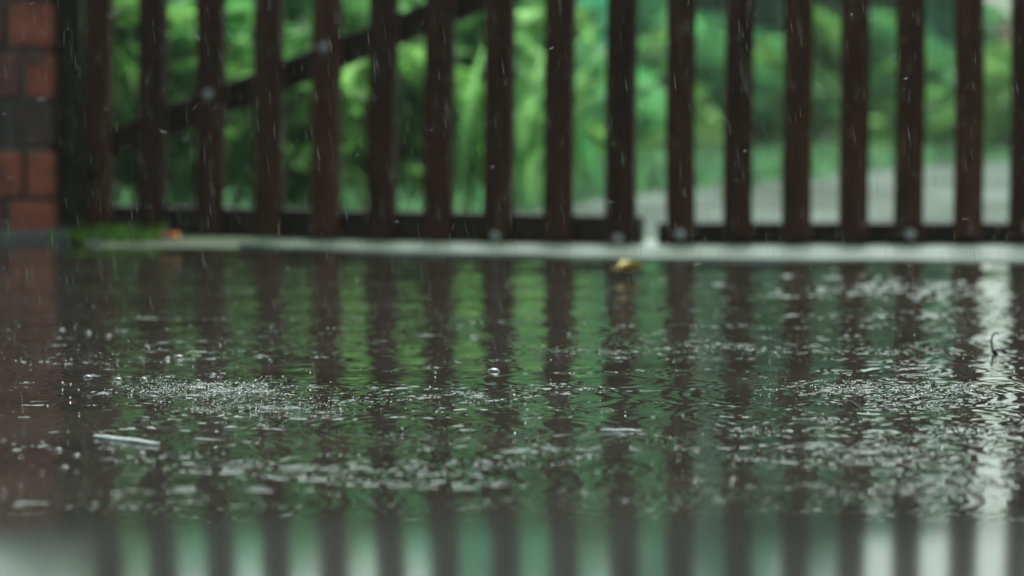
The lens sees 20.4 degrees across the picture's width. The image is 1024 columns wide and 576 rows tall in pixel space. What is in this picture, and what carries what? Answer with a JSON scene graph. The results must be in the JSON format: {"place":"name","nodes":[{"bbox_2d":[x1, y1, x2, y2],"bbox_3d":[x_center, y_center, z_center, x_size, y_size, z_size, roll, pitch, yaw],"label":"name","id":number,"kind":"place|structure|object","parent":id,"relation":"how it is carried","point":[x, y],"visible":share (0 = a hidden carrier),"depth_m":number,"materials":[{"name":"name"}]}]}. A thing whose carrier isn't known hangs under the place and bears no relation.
{"place":"outdoors","nodes":[
{"label":"outdoors","id":0,"kind":"place"},
{"bbox_2d":[0,247,1023,511],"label":"water","id":1,"kind":"structure","parent":0,"point":[746,433],"depth_m":2.30,"materials":[{"name":"grey liquid"}]},
{"bbox_2d":[94,435,159,445],"bbox_3d":[-0.255,0.101,1.880,0.067,0.003,0.003,3,5,44],"label":"straw","id":2,"kind":"object","parent":1,"relation":"on","point":[132,440],"visible":0.99,"depth_m":1.88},
{"bbox_2d":[488,368,499,371],"bbox_3d":[-0.015,0.070,2.400,0.016,0.004,0.016,0,3,0],"label":"air bubble","id":3,"kind":"object","parent":1,"relation":"on","point":[493,370],"visible":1,"depth_m":2.40,"materials":[{"name":"grey"}]},
{"bbox_2d":[0,272,1021,511],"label":"splash droplets","id":4,"kind":"object","parent":1,"relation":"on","point":[592,497],"visible":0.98,"depth_m":2.21,"materials":[{"name":"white liquid"}]},
{"bbox_2d":[600,429,641,431],"bbox_3d":[0.074,0.097,1.939,0.028,0.002,0.006,0,3,0],"label":"straw","id":5,"kind":"object","parent":1,"relation":"on","point":[620,430],"visible":1,"depth_m":1.94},
{"bbox_2d":[611,260,640,270],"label":"fallen leaf","id":6,"kind":"object","parent":1,"relation":"on","point":[628,265],"visible":1,"depth_m":3.84,"materials":[{"name":"yellow plant"}]},
{"bbox_2d":[851,401,864,411],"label":"floating twig","id":7,"kind":"object","parent":1,"relation":"on","point":[855,404],"visible":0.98,"depth_m":2.10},
{"bbox_2d":[990,332,1007,354],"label":"leaf stalk","id":8,"kind":"object","parent":1,"relation":"on","point":[994,352],"visible":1,"depth_m":2.58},
{"bbox_2d":[0,510,1023,575],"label":"pavement step","id":9,"kind":"object","parent":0,"point":[676,543],"visible":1,"depth_m":0.71,"materials":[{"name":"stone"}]},
{"bbox_2d":[0,0,1023,465],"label":"rain","id":10,"kind":"object","parent":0,"point":[518,190],"visible":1,"depth_m":2.40,"materials":[{"name":"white liquid"}]},
{"bbox_2d":[91,128,941,247],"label":"ground","id":11,"kind":"structure","parent":0,"point":[210,242],"depth_m":5.64,"materials":[{"name":"soil"}]},
{"bbox_2d":[0,0,101,247],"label":"brick pillar","id":12,"kind":"structure","parent":11,"relation":"on","point":[25,105],"depth_m":5.05,"materials":[{"name":"brick"}]},
{"bbox_2d":[52,0,96,247],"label":"gate post","id":13,"kind":"object","parent":11,"relation":"on","point":[71,167],"visible":0.84,"depth_m":5.09,"materials":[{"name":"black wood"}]},
{"bbox_2d":[83,0,643,244],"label":"wooden gate","id":14,"kind":"structure","parent":13,"relation":"attached to","point":[430,17],"depth_m":4.94,"materials":[{"name":"brown wood"}]},
{"bbox_2d":[48,220,243,244],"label":"moss","id":15,"kind":"object","parent":11,"relation":"on","point":[127,232],"visible":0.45,"depth_m":4.98,"materials":[{"name":"green plant"}]},
{"bbox_2d":[159,232,180,238],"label":"fallen leaf","id":16,"kind":"object","parent":15,"relation":"on","point":[171,235],"visible":0.93,"depth_m":4.72,"materials":[{"name":"orange plant"}]},
{"bbox_2d":[113,0,195,204],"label":"leafy bush","id":17,"kind":"object","parent":11,"relation":"on","point":[126,20],"visible":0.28,"depth_m":6.61,"materials":[{"name":"green plant"}]},
{"bbox_2d":[120,0,251,204],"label":"leafy bush","id":18,"kind":"object","parent":11,"relation":"on","point":[179,3],"depth_m":7.36,"materials":[{"name":"green plant"}]},
{"bbox_2d":[113,0,289,206],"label":"leafy bush","id":19,"kind":"object","parent":11,"relation":"on","point":[181,47],"visible":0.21,"depth_m":6.66,"materials":[{"name":"green plant"}]},
{"bbox_2d":[168,0,251,33],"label":"garden bush","id":20,"kind":"object","parent":11,"relation":"on","point":[227,3],"depth_m":8.22,"materials":[{"name":"green plant"}]},
{"bbox_2d":[171,0,311,188],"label":"leafy bush","id":21,"kind":"object","parent":11,"relation":"on","point":[293,13],"visible":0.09,"depth_m":7.43,"materials":[{"name":"green plant"}]},
{"bbox_2d":[225,53,367,209],"bbox_3d":[-0.502,-0.320,6.589,0.454,0.449,0.530,0,3,0],"label":"leafy bush","id":22,"kind":"object","parent":11,"relation":"on","point":[297,181],"visible":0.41,"depth_m":6.51,"materials":[{"name":"green plant"}]},
{"bbox_2d":[169,0,471,40],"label":"garden bush","id":23,"kind":"object","parent":11,"relation":"on","point":[295,28],"visible":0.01,"depth_m":8.64,"materials":[{"name":"green plant"}]},
{"bbox_2d":[284,0,474,192],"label":"leafy bush","id":24,"kind":"object","parent":11,"relation":"on","point":[301,36],"visible":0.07,"depth_m":6.93,"materials":[{"name":"green plant"}]},
{"bbox_2d":[400,0,419,11],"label":"garden bush","id":25,"kind":"object","parent":11,"relation":"on","point":[412,1],"depth_m":9.20,"materials":[{"name":"green plant"}]},
{"bbox_2d":[343,34,517,211],"bbox_3d":[-0.234,-0.360,6.821,0.454,0.501,0.489,2,4,24],"label":"leafy bush","id":26,"kind":"object","parent":11,"relation":"on","point":[413,167],"visible":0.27,"depth_m":6.71,"materials":[{"name":"green plant"}]},
{"bbox_2d":[401,0,543,208],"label":"leafy bush","id":27,"kind":"object","parent":11,"relation":"on","point":[530,51],"visible":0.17,"depth_m":7.49,"materials":[{"name":"green plant"}]},
{"bbox_2d":[406,0,606,48],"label":"garden bush","id":28,"kind":"object","parent":11,"relation":"on","point":[593,6],"visible":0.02,"depth_m":9.58,"materials":[{"name":"green plant"}]},
{"bbox_2d":[410,20,665,210],"bbox_3d":[-0.048,-0.411,6.866,0.768,0.497,0.845,-1,4,-17],"label":"strap leaf plant","id":29,"kind":"object","parent":11,"relation":"on","point":[526,153],"visible":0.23,"depth_m":6.88,"materials":[{"name":"green plant"}]},
{"bbox_2d":[516,3,604,189],"bbox_3d":[0.048,-0.599,8.979,0.562,0.683,0.575,2,4,33],"label":"leafy bush","id":30,"kind":"object","parent":11,"relation":"on","point":[534,30],"visible":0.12,"depth_m":8.88,"materials":[{"name":"green plant"}]},
{"bbox_2d":[114,138,1009,237],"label":"grass","id":31,"kind":"structure","parent":11,"relation":"on","point":[763,168],"depth_m":9.99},
{"bbox_2d":[532,0,665,157],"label":"garden bush","id":32,"kind":"object","parent":11,"relation":"on","point":[652,108],"visible":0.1,"depth_m":10.79,"materials":[{"name":"green plant"}]},
{"bbox_2d":[516,17,700,192],"bbox_3d":[0.044,-0.556,8.458,0.986,0.597,0.963,1,3,14],"label":"strap leaf plant","id":33,"kind":"object","parent":11,"relation":"on","point":[585,145],"visible":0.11,"depth_m":8.35,"materials":[{"name":"green plant"}]},
{"bbox_2d":[575,28,722,158],"bbox_3d":[0.613,-1.006,15.559,1.222,0.823,1.178,3,4,37],"label":"shrub","id":34,"kind":"object","parent":11,"relation":"on","point":[702,137],"visible":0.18,"depth_m":15.39,"materials":[{"name":"green plant"}]},
{"bbox_2d":[596,0,758,146],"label":"garden tree","id":35,"kind":"object","parent":11,"relation":"on","point":[710,11],"visible":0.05,"depth_m":18.96,"materials":[{"name":"green plant"}]},
{"bbox_2d":[639,0,837,151],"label":"garden tree","id":36,"kind":"object","parent":11,"relation":"on","point":[765,12],"visible":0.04,"depth_m":19.03,"materials":[{"name":"green plant"}]},
{"bbox_2d":[638,0,839,156],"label":"shrub","id":37,"kind":"object","parent":11,"relation":"on","point":[710,68],"visible":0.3,"depth_m":16.54,"materials":[{"name":"green plant"}]},
{"bbox_2d":[716,5,951,159],"bbox_3d":[1.964,-1.203,17.072,1.502,1.034,1.699,0,3,0],"label":"shrub","id":38,"kind":"object","parent":11,"relation":"on","point":[829,37],"visible":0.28,"depth_m":16.75,"materials":[{"name":"green plant"}]},
{"bbox_2d":[767,0,948,138],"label":"garden tree","id":39,"kind":"object","parent":11,"relation":"on","point":[833,7],"visible":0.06,"depth_m":19.60,"materials":[{"name":"green plant"}]},
{"bbox_2d":[836,0,948,146],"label":"garden tree","id":40,"kind":"object","parent":11,"relation":"on","point":[881,5],"visible":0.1,"depth_m":20.05,"materials":[{"name":"green plant"}]},
{"bbox_2d":[813,7,1010,160],"bbox_3d":[2.592,-1.227,17.252,1.408,1.042,1.626,-3,5,-44],"label":"shrub","id":41,"kind":"object","parent":11,"relation":"on","point":[885,34],"visible":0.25,"depth_m":17.15,"materials":[{"name":"green plant"}]},
{"bbox_2d":[926,0,953,122],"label":"shrub","id":42,"kind":"object","parent":11,"relation":"on","point":[946,30],"visible":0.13,"depth_m":18.82,"materials":[{"name":"green plant"}]},
{"bbox_2d":[928,42,1010,153],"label":"shrub","id":43,"kind":"object","parent":11,"relation":"on","point":[997,78],"visible":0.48,"depth_m":16.47,"materials":[{"name":"green plant"}]},
{"bbox_2d":[945,48,1007,151],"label":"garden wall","id":44,"kind":"structure","parent":11,"relation":"on","point":[951,140],"depth_m":18.14,"materials":[{"name":"grey"}]},
{"bbox_2d":[984,0,1010,50],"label":"flowering shrub","id":45,"kind":"object","parent":11,"relation":"on","point":[1002,31],"visible":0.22,"depth_m":17.44,"materials":[{"name":"green plant"}]},
{"bbox_2d":[239,239,1023,262],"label":"pavement","id":46,"kind":"structure","parent":0,"point":[652,249],"depth_m":4.58,"materials":[{"name":"concrete"}]},
{"bbox_2d":[514,159,1009,238],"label":"path","id":47,"kind":"structure","parent":0,"point":[769,203],"depth_m":7.39,"materials":[{"name":"concrete"}]},
{"bbox_2d":[594,0,1010,119],"label":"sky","id":48,"kind":"structure","parent":0,"point":[1004,3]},
{"bbox_3d":[1.429,-0.462,4.777,0.089,0.824,0.089,0,3,0],"label":"gate post","id":49,"kind":"object","parent":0,"visible":0},
{"bbox_2d":[657,0,1023,244],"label":"wooden gate","id":50,"kind":"structure","parent":49,"relation":"attached to","point":[969,43],"depth_m":4.76,"materials":[{"name":"brown wood"}]}
]}

